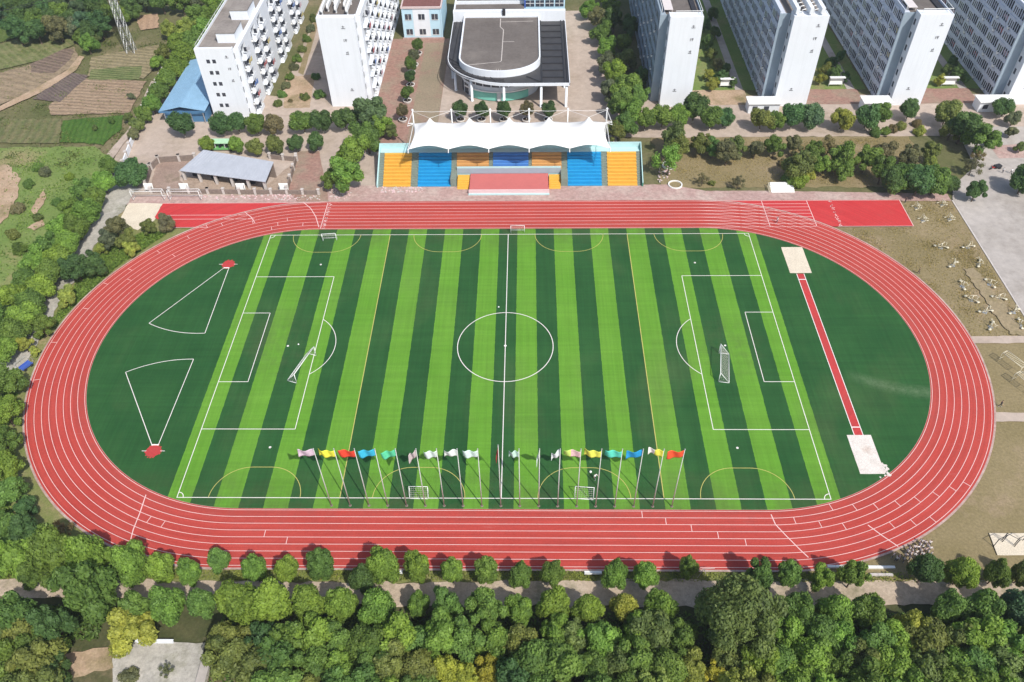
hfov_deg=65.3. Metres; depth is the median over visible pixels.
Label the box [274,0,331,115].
gap yard
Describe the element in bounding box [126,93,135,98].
plot tree
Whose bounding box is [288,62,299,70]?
garden shrub
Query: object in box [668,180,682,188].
tree ring
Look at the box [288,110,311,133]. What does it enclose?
campus tree
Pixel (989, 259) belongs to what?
plaza kerb
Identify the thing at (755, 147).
lawn tree
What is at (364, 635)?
wood tree
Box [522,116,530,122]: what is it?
planter
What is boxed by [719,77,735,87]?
display board
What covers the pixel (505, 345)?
pitch markings
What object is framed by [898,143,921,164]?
lawn tree
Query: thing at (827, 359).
runway markings
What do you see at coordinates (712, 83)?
garden tree
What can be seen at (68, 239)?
roadside tree
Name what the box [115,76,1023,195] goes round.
campus pavement
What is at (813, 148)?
lawn tree
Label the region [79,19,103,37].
tree
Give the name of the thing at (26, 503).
edge tree
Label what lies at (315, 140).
campus tree
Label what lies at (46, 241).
hedge tree
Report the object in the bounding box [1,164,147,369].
concrete road
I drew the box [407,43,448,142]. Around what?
courtyard strip
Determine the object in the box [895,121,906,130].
lawn shrub
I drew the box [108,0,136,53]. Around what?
lattice pylon
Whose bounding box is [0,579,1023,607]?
dirt path
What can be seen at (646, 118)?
campus tree
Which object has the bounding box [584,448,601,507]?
flagpole
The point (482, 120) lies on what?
planter
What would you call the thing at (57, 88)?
farm field
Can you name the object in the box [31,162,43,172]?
slope shrub
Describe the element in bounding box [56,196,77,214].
hedge tree
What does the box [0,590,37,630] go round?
tree
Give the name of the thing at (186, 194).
football goal
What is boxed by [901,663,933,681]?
wood tree
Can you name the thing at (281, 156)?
yard wall
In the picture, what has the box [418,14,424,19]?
window
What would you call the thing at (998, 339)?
cross path
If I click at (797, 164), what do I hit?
lawn tree
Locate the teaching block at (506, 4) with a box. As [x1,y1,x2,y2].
[454,0,564,9]
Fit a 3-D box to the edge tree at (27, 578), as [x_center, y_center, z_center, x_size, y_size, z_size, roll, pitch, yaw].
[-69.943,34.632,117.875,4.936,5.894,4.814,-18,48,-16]
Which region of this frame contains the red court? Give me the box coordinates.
[992,144,1023,157]
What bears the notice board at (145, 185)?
on the campus pavement at (159, 136)
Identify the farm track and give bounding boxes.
[0,56,83,110]
[107,81,153,157]
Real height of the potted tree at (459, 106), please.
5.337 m
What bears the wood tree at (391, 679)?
on the forest ground at (188, 627)
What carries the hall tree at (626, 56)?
on the ground at (952, 156)
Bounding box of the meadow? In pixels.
[0,146,104,308]
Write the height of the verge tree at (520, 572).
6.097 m
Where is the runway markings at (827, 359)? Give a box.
[797,274,862,434]
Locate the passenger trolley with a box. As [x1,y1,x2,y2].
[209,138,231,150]
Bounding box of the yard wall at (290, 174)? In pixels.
[284,152,297,188]
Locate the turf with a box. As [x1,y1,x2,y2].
[87,228,929,509]
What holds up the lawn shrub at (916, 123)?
on the campus pavement at (159, 136)
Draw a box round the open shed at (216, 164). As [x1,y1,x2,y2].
[179,150,276,189]
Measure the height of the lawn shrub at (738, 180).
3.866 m
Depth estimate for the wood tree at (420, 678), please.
102.77 m
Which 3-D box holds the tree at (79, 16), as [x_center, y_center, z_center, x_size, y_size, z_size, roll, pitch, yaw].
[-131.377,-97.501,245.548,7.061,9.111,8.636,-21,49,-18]
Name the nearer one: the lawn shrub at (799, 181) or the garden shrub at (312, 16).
the lawn shrub at (799, 181)
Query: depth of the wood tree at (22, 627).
108.00 m
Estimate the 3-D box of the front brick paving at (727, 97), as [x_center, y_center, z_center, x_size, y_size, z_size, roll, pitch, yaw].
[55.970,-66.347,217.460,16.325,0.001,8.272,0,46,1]
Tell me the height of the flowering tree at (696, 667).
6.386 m
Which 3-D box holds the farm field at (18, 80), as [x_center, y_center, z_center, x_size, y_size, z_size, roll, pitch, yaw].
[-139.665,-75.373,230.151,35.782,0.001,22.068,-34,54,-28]
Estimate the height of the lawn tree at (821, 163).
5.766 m
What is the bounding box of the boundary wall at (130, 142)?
[120,72,158,161]
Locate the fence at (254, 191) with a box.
[148,186,319,194]
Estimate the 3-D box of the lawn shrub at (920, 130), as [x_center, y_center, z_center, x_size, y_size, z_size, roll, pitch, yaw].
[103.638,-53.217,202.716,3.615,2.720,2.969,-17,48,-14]
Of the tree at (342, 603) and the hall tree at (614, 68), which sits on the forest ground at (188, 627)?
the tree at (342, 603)
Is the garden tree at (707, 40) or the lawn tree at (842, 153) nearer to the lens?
the lawn tree at (842, 153)
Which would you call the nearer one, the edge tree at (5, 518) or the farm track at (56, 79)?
the edge tree at (5, 518)
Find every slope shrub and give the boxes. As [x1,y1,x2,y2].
[4,228,20,240]
[9,202,25,214]
[11,242,27,255]
[22,178,34,189]
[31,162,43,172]
[32,213,43,221]
[38,165,50,176]
[51,197,61,205]
[64,172,74,180]
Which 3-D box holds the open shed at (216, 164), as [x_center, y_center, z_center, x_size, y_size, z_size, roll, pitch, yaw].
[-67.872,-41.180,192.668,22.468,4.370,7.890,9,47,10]
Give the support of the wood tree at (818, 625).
on the forest ground at (188, 627)
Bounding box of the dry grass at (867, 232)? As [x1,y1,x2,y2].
[676,138,1023,335]
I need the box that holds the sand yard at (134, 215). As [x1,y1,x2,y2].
[121,203,161,229]
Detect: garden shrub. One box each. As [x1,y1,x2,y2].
[273,99,282,106]
[277,90,287,97]
[281,81,290,89]
[285,72,294,80]
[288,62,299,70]
[291,54,301,62]
[297,45,306,52]
[299,92,310,100]
[302,34,311,41]
[306,24,314,32]
[309,13,316,22]
[311,73,320,79]
[312,89,326,99]
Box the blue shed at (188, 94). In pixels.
[158,59,212,122]
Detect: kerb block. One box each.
[868,565,894,568]
[870,573,893,576]
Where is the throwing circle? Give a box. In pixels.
[145,260,234,457]
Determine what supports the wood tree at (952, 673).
on the forest ground at (188, 627)
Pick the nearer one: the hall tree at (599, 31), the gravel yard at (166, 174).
the gravel yard at (166, 174)
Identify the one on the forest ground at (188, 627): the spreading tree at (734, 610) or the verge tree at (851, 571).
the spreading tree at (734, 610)
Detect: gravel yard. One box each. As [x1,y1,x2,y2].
[152,161,188,188]
[183,166,290,189]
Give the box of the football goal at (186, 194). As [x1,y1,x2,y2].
[166,189,202,199]
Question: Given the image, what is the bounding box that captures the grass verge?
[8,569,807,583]
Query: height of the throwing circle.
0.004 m
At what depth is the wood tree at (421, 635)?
106.40 m
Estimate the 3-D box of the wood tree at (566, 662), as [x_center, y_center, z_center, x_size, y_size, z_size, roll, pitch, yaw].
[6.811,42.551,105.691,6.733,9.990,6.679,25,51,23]
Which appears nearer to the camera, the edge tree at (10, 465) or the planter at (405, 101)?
the edge tree at (10, 465)
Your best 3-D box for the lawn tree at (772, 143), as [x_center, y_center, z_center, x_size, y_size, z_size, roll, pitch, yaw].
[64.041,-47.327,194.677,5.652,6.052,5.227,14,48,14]
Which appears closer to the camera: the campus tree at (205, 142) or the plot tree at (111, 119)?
the campus tree at (205, 142)
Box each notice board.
[143,183,152,190]
[178,183,187,188]
[235,183,245,189]
[278,183,288,189]
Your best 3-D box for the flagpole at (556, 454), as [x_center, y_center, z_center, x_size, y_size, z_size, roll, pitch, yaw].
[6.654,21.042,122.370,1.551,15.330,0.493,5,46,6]
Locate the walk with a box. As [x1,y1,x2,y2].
[289,151,327,200]
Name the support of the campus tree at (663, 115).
on the campus pavement at (159, 136)
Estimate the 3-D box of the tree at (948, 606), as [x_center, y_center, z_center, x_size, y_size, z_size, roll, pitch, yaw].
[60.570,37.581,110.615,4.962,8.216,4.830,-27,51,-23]
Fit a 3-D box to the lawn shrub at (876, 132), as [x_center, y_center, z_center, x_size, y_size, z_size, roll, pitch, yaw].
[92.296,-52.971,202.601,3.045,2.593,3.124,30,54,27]
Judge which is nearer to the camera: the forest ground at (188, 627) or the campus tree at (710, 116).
the forest ground at (188, 627)
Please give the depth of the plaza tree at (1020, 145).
194.70 m
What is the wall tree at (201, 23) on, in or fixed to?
on the ground at (952, 156)
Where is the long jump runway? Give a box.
[797,274,862,434]
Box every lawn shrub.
[696,172,709,185]
[707,180,715,185]
[732,175,745,189]
[780,174,792,184]
[788,173,809,188]
[807,170,815,179]
[869,126,881,137]
[880,126,890,135]
[889,124,897,133]
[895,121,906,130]
[911,119,921,127]
[912,125,926,135]
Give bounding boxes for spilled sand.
[873,456,890,477]
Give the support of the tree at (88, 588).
on the forest ground at (188, 627)
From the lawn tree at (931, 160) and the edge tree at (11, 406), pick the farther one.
the lawn tree at (931, 160)
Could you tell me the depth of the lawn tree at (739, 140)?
193.71 m
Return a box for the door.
[464,82,468,93]
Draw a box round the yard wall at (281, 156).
[267,152,297,161]
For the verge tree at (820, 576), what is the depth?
113.90 m
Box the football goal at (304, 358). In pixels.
[287,347,316,382]
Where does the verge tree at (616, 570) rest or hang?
on the dirt path at (684, 592)
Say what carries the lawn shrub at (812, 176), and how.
on the lawn at (734, 170)
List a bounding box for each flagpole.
[297,448,332,506]
[318,448,351,506]
[338,448,369,506]
[358,448,388,506]
[380,448,407,506]
[408,448,426,506]
[424,448,445,506]
[444,448,464,506]
[462,448,482,506]
[496,445,501,506]
[509,448,520,506]
[536,448,539,506]
[551,448,560,506]
[563,449,581,506]
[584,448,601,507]
[604,449,622,507]
[626,449,643,507]
[648,447,664,507]
[666,449,685,507]
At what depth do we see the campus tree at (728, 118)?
203.04 m
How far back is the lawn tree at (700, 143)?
193.97 m
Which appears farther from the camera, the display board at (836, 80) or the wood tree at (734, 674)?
the display board at (836, 80)
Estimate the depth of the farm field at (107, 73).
231.71 m
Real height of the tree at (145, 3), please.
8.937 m
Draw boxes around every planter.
[398,116,406,122]
[403,98,411,103]
[406,82,414,87]
[456,116,464,122]
[477,116,485,122]
[499,117,507,121]
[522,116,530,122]
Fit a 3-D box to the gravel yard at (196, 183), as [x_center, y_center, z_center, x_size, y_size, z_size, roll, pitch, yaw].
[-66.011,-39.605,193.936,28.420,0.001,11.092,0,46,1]
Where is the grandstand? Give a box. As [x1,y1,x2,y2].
[376,142,643,194]
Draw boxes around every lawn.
[651,136,922,187]
[806,201,1023,581]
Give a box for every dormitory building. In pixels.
[194,0,307,117]
[316,0,399,106]
[629,0,703,106]
[720,0,829,105]
[822,0,954,104]
[942,0,1023,103]
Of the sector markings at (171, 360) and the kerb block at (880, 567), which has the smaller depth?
the kerb block at (880, 567)
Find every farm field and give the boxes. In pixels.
[0,28,22,41]
[0,31,73,68]
[0,47,77,103]
[0,118,61,142]
[29,48,73,72]
[33,73,87,101]
[49,78,145,114]
[59,115,123,144]
[87,44,158,78]
[88,66,141,79]
[137,13,158,29]
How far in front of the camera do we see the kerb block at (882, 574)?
118.71 m
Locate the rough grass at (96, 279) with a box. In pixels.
[0,148,165,512]
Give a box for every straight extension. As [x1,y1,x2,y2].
[155,202,297,226]
[722,200,912,225]
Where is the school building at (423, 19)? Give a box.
[400,0,446,38]
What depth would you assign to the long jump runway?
149.25 m
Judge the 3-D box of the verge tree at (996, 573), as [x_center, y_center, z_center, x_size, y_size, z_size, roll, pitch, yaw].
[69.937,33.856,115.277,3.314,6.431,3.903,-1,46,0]
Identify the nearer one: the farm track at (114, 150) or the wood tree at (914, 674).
the wood tree at (914, 674)
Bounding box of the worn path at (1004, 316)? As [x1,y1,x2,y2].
[963,268,1023,334]
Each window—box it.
[405,14,411,19]
[406,29,412,34]
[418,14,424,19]
[420,29,426,34]
[431,14,437,19]
[433,29,439,34]
[526,0,533,6]
[536,0,543,6]
[545,0,553,6]
[555,0,563,5]
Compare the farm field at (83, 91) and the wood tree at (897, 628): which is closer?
the wood tree at (897, 628)
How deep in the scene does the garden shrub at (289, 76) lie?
227.27 m
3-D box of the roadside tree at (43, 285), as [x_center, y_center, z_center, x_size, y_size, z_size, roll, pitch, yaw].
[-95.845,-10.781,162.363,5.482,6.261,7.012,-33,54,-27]
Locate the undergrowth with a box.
[37,604,1021,681]
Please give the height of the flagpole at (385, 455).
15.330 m
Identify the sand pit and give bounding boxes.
[781,247,811,272]
[847,435,884,473]
[989,533,1023,554]
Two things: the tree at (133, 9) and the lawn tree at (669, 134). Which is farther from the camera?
the tree at (133, 9)
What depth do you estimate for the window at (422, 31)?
243.91 m
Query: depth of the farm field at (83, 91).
221.75 m
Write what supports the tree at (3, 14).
on the farm field at (3, 35)
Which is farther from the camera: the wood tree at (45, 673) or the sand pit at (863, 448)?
the sand pit at (863, 448)
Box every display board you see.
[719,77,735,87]
[828,76,845,86]
[941,76,959,85]
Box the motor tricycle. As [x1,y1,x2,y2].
[989,163,1001,169]
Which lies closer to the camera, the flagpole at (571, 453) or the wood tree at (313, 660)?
the wood tree at (313, 660)
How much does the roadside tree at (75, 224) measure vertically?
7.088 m
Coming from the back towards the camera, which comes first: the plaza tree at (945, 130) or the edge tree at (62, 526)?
the plaza tree at (945, 130)
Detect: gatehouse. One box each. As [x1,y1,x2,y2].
[745,96,781,112]
[858,95,893,107]
[972,94,1015,111]
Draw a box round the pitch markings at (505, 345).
[176,233,830,499]
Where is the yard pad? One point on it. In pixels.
(183, 659)
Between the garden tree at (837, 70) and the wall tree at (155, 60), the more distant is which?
the wall tree at (155, 60)
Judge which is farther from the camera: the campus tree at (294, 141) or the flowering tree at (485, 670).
the campus tree at (294, 141)
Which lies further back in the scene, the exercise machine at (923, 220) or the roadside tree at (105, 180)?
the roadside tree at (105, 180)
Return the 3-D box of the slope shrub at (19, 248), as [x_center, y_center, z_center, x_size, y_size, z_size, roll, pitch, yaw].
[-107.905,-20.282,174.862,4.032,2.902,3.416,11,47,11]
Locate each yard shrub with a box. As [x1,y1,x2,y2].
[116,666,139,681]
[157,662,173,678]
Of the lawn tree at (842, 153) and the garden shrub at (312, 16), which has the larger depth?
the garden shrub at (312, 16)
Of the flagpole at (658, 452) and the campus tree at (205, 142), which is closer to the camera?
the flagpole at (658, 452)
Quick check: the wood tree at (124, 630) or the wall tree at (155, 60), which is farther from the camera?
the wall tree at (155, 60)
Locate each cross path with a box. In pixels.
[971,336,1023,342]
[996,412,1023,421]
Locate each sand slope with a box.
[0,164,20,222]
[27,220,44,229]
[31,191,45,213]
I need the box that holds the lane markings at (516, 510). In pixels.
[26,200,991,567]
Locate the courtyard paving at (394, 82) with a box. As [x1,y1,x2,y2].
[364,38,449,151]
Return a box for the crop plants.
[0,28,171,166]
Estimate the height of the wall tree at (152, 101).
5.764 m
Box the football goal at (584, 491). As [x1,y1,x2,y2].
[574,486,594,499]
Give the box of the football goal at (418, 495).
[408,486,428,498]
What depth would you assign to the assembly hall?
220.80 m
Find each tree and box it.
[0,0,24,13]
[0,2,6,21]
[0,14,28,44]
[0,283,25,310]
[0,303,5,325]
[0,318,32,339]
[0,335,17,362]
[0,363,29,395]
[0,394,24,426]
[0,425,23,455]
[0,449,25,480]
[0,476,29,506]
[0,510,18,541]
[0,537,29,580]
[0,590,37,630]
[0,618,32,642]
[0,637,20,681]
[1,671,19,681]
[2,6,24,20]
[4,300,43,326]
[4,510,38,541]
[4,637,68,677]
[10,267,34,286]
[12,495,38,516]
[13,286,46,313]
[13,626,71,651]
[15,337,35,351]
[16,243,43,269]
[16,561,51,590]
[16,664,62,681]
[18,0,38,14]
[23,8,42,21]
[23,19,47,43]
[25,274,56,298]
[25,522,68,576]
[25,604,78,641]
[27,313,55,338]
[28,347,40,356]
[32,230,55,251]
[34,0,48,9]
[34,257,61,284]
[41,7,55,22]
[41,14,68,41]
[41,244,71,262]
[45,213,65,236]
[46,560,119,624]
[47,0,67,3]
[47,650,72,681]
[48,1,68,16]
[52,519,75,535]
[55,229,80,252]
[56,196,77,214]
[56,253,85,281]
[57,8,75,35]
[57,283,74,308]
[62,213,89,240]
[63,533,111,569]
[64,16,76,36]
[67,0,87,11]
[68,177,94,198]
[70,197,101,224]
[71,11,91,28]
[72,28,80,41]
[78,32,100,54]
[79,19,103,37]
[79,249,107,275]
[81,186,105,205]
[83,0,107,22]
[85,9,111,39]
[90,33,101,40]
[91,170,117,192]
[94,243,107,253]
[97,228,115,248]
[98,155,118,174]
[100,1,130,26]
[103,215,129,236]
[106,607,158,658]
[107,116,114,123]
[109,539,147,588]
[114,156,148,186]
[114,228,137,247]
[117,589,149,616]
[119,0,142,19]
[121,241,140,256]
[123,112,134,120]
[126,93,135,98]
[127,127,138,139]
[128,117,144,131]
[133,105,152,122]
[135,0,150,11]
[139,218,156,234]
[141,93,162,113]
[142,552,174,583]
[146,81,169,103]
[148,0,168,13]
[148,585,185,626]
[149,55,163,70]
[153,43,169,62]
[154,68,176,91]
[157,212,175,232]
[160,19,174,36]
[161,55,188,78]
[165,111,194,137]
[166,32,182,50]
[167,0,190,14]
[169,41,195,62]
[174,16,195,32]
[175,557,201,587]
[182,28,203,46]
[184,3,209,24]
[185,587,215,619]
[187,0,203,5]
[191,17,212,32]
[197,135,214,149]
[200,0,216,9]
[200,635,254,680]
[204,3,221,18]
[205,620,251,652]
[206,547,231,574]
[208,111,232,135]
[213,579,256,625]
[228,136,243,152]
[229,111,245,132]
[235,642,271,681]
[240,553,266,581]
[243,621,275,646]
[244,113,264,134]
[244,138,264,155]
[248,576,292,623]
[249,660,296,681]
[255,635,296,674]
[263,113,283,134]
[265,134,283,154]
[268,620,304,651]
[273,554,298,582]
[286,134,303,150]
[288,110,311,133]
[290,643,329,681]
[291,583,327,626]
[292,611,336,654]
[292,667,321,681]
[305,547,333,580]
[307,131,323,150]
[308,109,332,132]
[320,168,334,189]
[321,665,352,681]
[322,620,353,651]
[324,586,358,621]
[324,644,354,679]
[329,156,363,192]
[330,107,358,130]
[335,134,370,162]
[344,622,385,660]
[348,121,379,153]
[348,563,373,594]
[351,662,380,681]
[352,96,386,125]
[353,643,391,668]
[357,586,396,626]
[365,545,399,584]
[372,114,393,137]
[372,638,404,681]
[379,611,416,656]
[382,675,398,681]
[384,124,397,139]
[396,103,408,117]
[399,648,438,680]
[399,672,438,681]
[400,86,413,100]
[403,549,429,583]
[404,56,416,69]
[404,70,415,84]
[405,621,427,651]
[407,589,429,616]
[408,49,419,59]
[411,37,422,49]
[424,606,455,662]
[430,654,461,681]
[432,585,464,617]
[440,556,462,582]
[449,613,485,662]
[451,99,467,118]
[453,661,478,681]
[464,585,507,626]
[472,619,509,659]
[474,100,488,118]
[474,555,498,584]
[474,653,497,681]
[495,657,529,681]
[496,100,510,118]
[502,622,537,656]
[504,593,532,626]
[507,638,553,677]
[508,560,531,588]
[519,100,533,118]
[527,672,554,681]
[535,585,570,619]
[539,559,565,587]
[539,636,588,681]
[540,612,567,640]
[541,100,555,116]
[561,617,585,654]
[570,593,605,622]
[575,621,622,656]
[579,0,599,17]
[581,649,608,678]
[583,673,611,681]
[587,5,604,25]
[588,19,611,39]
[596,50,612,74]
[597,35,616,54]
[600,0,621,9]
[600,6,623,33]
[600,78,615,101]
[601,558,628,590]
[602,58,627,79]
[605,644,632,678]
[606,119,625,141]
[607,87,632,114]
[609,73,642,93]
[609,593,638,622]
[609,671,634,681]
[615,48,636,70]
[615,111,638,134]
[618,609,642,647]
[618,635,655,679]
[619,97,641,121]
[622,13,637,37]
[628,609,673,649]
[630,664,670,681]
[632,84,650,106]
[633,561,659,589]
[634,65,647,84]
[637,107,655,130]
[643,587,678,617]
[649,645,688,681]
[651,142,681,175]
[652,104,674,128]
[661,121,685,148]
[669,134,689,159]
[669,617,697,656]
[670,103,690,125]
[679,554,699,580]
[682,646,706,681]
[683,91,709,122]
[689,132,711,154]
[693,572,788,660]
[700,106,723,130]
[701,34,713,49]
[702,18,710,32]
[702,69,714,80]
[704,48,717,61]
[704,659,728,681]
[705,77,719,90]
[705,135,719,157]
[707,6,718,20]
[710,26,721,39]
[710,645,747,670]
[712,58,723,70]
[713,69,728,81]
[715,138,740,165]
[717,107,735,127]
[718,664,756,681]
[722,62,730,71]
[729,76,737,87]
[729,135,747,156]
[740,642,779,678]
[744,673,775,681]
[745,556,773,589]
[747,141,764,158]
[750,107,775,130]
[764,134,786,158]
[768,110,786,131]
[774,615,805,647]
[774,642,798,677]
[775,660,814,681]
[778,558,802,587]
[781,149,817,176]
[782,103,806,129]
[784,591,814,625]
[786,134,803,155]
[790,635,833,678]
[800,140,825,163]
[802,612,837,649]
[803,102,824,129]
[808,562,835,591]
[814,73,827,85]
[814,155,830,176]
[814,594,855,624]
[814,669,848,681]
[817,61,831,74]
[820,134,837,155]
[822,647,854,678]
[824,57,838,66]
[826,65,842,76]
[829,140,855,170]
[830,107,856,130]
[832,620,859,653]
[835,50,846,60]
[836,160,854,181]
[836,559,871,587]
[841,71,850,81]
[842,637,880,668]
[843,656,884,681]
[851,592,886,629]
[852,143,883,172]
[855,103,880,129]
[858,620,897,649]
[871,154,896,184]
[872,140,899,157]
[876,102,892,121]
[876,645,914,680]
[879,670,900,681]
[880,164,906,194]
[883,618,913,650]
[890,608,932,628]
[896,162,915,190]
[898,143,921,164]
[899,97,919,119]
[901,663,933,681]
[902,616,948,655]
[904,163,935,195]
[905,553,944,582]
[910,647,949,681]
[920,140,942,159]
[923,155,939,166]
[929,163,951,195]
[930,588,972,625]
[933,73,945,85]
[934,99,962,126]
[936,664,976,681]
[938,120,958,140]
[940,64,953,75]
[943,556,980,588]
[944,622,974,647]
[944,644,973,668]
[946,111,983,143]
[947,54,958,66]
[948,175,961,191]
[949,614,1008,657]
[951,67,963,80]
[958,645,998,675]
[960,72,971,83]
[960,122,1001,153]
[962,667,999,681]
[963,157,985,175]
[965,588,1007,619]
[966,179,988,201]
[970,149,986,163]
[982,558,1011,588]
[991,643,1023,681]
[992,97,1015,117]
[992,617,1023,657]
[995,665,1019,681]
[996,137,1002,147]
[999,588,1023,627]
[1003,110,1021,126]
[1004,127,1019,137]
[1009,164,1023,193]
[1010,559,1023,586]
[1012,141,1023,152]
[1017,625,1023,652]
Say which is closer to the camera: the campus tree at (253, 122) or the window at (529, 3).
the campus tree at (253, 122)
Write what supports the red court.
on the concrete plaza
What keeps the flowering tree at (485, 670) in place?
on the forest ground at (188, 627)
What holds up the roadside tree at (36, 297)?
on the ground at (952, 156)
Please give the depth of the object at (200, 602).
111.52 m
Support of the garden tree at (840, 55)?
on the lawn at (836, 47)
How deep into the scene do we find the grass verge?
119.86 m
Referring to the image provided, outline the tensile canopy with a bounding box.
[407,108,612,152]
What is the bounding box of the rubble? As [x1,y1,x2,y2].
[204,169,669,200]
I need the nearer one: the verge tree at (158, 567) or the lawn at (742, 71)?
the verge tree at (158, 567)
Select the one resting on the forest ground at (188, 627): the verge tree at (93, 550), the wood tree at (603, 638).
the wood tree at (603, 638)
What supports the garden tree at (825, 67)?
on the lawn at (836, 47)
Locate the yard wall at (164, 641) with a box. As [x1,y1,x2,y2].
[135,639,173,642]
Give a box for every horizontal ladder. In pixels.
[998,350,1023,373]
[1010,371,1023,381]
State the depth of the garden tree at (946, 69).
220.82 m
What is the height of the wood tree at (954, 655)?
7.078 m
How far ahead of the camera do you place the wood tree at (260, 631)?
107.50 m
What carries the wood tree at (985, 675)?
on the forest ground at (188, 627)
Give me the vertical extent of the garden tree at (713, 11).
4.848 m
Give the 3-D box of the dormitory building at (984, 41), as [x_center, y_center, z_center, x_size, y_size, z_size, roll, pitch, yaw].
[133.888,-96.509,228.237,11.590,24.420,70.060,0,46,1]
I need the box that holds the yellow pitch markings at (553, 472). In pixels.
[208,233,794,498]
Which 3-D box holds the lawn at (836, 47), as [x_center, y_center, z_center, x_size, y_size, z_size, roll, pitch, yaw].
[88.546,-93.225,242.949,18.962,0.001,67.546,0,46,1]
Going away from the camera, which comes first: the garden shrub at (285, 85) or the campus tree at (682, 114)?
the campus tree at (682, 114)
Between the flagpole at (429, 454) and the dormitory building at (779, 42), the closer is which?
the flagpole at (429, 454)
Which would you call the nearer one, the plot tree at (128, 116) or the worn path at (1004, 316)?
the worn path at (1004, 316)
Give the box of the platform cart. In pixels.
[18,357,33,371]
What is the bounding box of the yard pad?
[112,642,204,681]
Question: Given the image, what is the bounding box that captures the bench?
[584,571,601,574]
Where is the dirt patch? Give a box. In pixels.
[65,647,112,677]
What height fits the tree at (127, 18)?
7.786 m
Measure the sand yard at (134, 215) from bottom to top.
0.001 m
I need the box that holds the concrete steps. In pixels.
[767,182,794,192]
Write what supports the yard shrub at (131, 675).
on the yard pad
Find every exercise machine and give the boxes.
[917,214,928,222]
[934,242,948,248]
[944,212,955,220]
[948,258,958,266]
[959,280,967,289]
[964,295,979,302]
[978,306,993,313]
[984,278,996,287]
[988,318,997,329]
[991,293,1007,299]
[1008,304,1019,313]
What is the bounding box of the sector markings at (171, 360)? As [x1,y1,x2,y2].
[125,268,228,445]
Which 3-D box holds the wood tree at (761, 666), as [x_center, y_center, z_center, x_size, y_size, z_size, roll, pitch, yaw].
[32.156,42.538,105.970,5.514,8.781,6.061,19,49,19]
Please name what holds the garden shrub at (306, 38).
on the gap yard at (315, 63)
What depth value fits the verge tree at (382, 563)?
114.75 m
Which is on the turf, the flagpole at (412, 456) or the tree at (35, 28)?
the flagpole at (412, 456)
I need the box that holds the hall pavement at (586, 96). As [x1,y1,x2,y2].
[438,11,616,141]
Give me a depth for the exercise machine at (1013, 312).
157.16 m
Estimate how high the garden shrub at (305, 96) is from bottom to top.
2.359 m
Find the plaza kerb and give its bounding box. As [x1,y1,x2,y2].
[951,200,1023,315]
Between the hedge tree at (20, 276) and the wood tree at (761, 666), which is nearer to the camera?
the wood tree at (761, 666)
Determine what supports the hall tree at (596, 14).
on the hall pavement at (586, 96)
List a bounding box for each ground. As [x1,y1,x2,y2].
[0,0,1004,583]
[0,596,1020,681]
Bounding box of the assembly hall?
[446,8,569,107]
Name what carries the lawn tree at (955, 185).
on the ground at (952, 156)
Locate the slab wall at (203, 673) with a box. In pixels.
[195,657,210,681]
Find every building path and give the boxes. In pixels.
[703,0,742,89]
[822,36,854,88]
[937,54,966,87]
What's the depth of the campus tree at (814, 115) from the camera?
200.88 m
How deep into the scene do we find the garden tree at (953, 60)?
224.35 m
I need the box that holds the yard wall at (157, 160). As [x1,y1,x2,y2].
[143,152,195,182]
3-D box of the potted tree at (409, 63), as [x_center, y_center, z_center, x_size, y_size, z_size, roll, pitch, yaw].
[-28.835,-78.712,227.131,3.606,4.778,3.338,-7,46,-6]
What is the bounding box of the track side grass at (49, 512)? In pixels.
[0,211,207,570]
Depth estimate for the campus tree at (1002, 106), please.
204.80 m
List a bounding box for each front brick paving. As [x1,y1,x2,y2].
[692,90,746,104]
[806,89,860,103]
[920,88,974,103]
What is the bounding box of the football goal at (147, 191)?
[129,189,165,199]
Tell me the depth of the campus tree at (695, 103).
203.42 m
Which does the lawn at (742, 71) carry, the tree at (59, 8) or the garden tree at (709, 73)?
the garden tree at (709, 73)
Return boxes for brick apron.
[126,184,950,204]
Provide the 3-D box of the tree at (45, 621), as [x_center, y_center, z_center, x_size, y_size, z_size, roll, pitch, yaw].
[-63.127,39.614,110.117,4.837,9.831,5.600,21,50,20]
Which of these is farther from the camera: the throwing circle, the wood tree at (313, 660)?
the throwing circle
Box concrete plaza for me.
[952,126,1023,311]
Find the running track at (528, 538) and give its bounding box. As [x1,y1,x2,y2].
[24,200,993,569]

